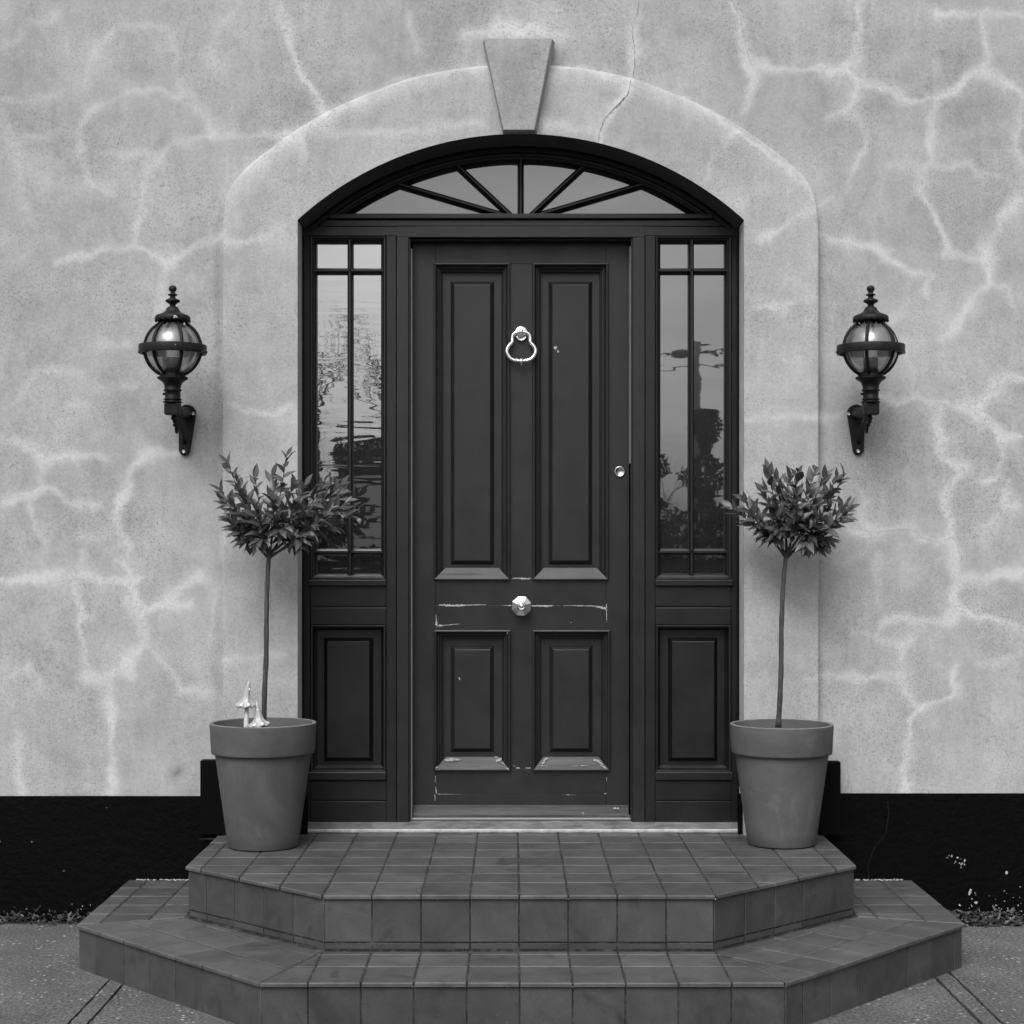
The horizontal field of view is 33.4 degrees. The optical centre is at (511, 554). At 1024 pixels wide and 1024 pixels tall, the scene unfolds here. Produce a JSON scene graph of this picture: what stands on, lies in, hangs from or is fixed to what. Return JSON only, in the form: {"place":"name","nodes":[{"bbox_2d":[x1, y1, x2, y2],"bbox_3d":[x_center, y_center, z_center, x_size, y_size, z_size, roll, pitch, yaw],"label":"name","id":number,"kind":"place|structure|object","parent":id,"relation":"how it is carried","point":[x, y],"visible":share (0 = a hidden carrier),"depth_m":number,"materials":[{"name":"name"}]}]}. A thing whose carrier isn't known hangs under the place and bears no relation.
{"place":"outdoors","nodes":[
{"label":"outdoors","id":0,"kind":"place"},
{"bbox_2d":[0,923,1023,1023],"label":"pavement","id":1,"kind":"structure","parent":0,"point":[43,979],"depth_m":5.29,"materials":[{"name":"concrete"}]},
{"bbox_2d":[0,905,1023,1023],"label":"leaf litter","id":2,"kind":"object","parent":1,"relation":"on","point":[974,917],"visible":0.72,"depth_m":6.28,"materials":[{"name":"plant"}]},
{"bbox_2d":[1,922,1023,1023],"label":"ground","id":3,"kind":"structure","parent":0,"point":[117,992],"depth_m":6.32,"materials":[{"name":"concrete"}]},
{"bbox_2d":[0,0,1023,921],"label":"house wall","id":4,"kind":"structure","parent":3,"relation":"on","point":[832,160],"depth_m":6.36,"materials":[{"name":"paint"}]},
{"bbox_2d":[138,285,207,455],"bbox_3d":[-1.217,-0.667,6.182,0.250,0.597,0.364,0,0,0],"label":"wall lamp","id":5,"kind":"object","parent":4,"relation":"attached to","point":[173,350],"visible":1,"depth_m":6.10,"materials":[{"name":"metal"}]},
{"bbox_2d":[302,146,738,832],"bbox_3d":[0.033,-0.251,6.558,1.696,2.614,0.365,0,0,0],"label":"door frame","id":6,"kind":"object","parent":4,"relation":"attached to","point":[358,430],"visible":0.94,"depth_m":6.53,"materials":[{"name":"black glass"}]},
{"bbox_2d":[413,243,628,816],"bbox_3d":[0.034,-0.092,6.592,0.837,2.234,0.116,0,0,0],"label":"front door","id":7,"kind":"structure","parent":6,"relation":"attached to","point":[520,529],"depth_m":6.60,"materials":[{"name":"paint"}]},
{"bbox_2d":[836,285,905,454],"bbox_3d":[1.286,-0.668,6.182,0.250,0.594,0.364,0,0,0],"label":"wall lamp","id":8,"kind":"object","parent":4,"relation":"attached to","point":[869,350],"visible":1,"depth_m":6.10,"materials":[{"name":"metal"}]},
{"bbox_2d":[76,832,964,1023],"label":"doorstep","id":9,"kind":"object","parent":3,"relation":"on","point":[522,928],"visible":0.94,"depth_m":5.22,"materials":[{"name":"tile"}]},
{"bbox_2d":[209,717,316,851],"bbox_3d":[-0.887,0.818,6.085,0.378,0.442,0.378,0,0,0],"label":"plant pot","id":10,"kind":"object","parent":9,"relation":"on","point":[262,772],"visible":0.98,"depth_m":5.96,"materials":[{"name":"ceramic"}]},
{"bbox_2d":[235,680,254,726],"bbox_3d":[-0.934,0.548,5.986,0.070,0.216,0.069,0,0,0],"label":"mushroom ornament","id":11,"kind":"object","parent":10,"relation":"on","point":[245,702],"visible":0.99,"depth_m":5.98,"materials":[{"name":"ceramic"}]},
{"bbox_2d":[248,701,269,726],"bbox_3d":[-0.887,0.585,5.990,0.076,0.144,0.075,0,0,0],"label":"mushroom ornament","id":12,"kind":"object","parent":10,"relation":"on","point":[259,720],"visible":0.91,"depth_m":5.98,"materials":[{"name":"ceramic"}]},
{"bbox_2d":[208,446,357,720],"bbox_3d":[-0.815,0.119,6.084,0.550,1.015,0.285,0,0,0],"label":"bay tree","id":13,"kind":"object","parent":10,"relation":"in","point":[303,524],"visible":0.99,"depth_m":6.07,"materials":[{"name":"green plant"}]},
{"bbox_2d":[730,719,833,848],"bbox_3d":[0.969,0.823,6.135,0.370,0.432,0.370,0,0,0],"label":"plant pot","id":14,"kind":"object","parent":9,"relation":"on","point":[781,773],"visible":0.99,"depth_m":6.01,"materials":[{"name":"ceramic"}]},
{"bbox_2d":[720,458,859,727],"bbox_3d":[0.994,0.139,6.130,0.495,0.966,0.280,0,0,0],"label":"bay tree","id":15,"kind":"object","parent":14,"relation":"in","point":[790,517],"visible":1,"depth_m":6.11,"materials":[{"name":"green plant"}]}
]}

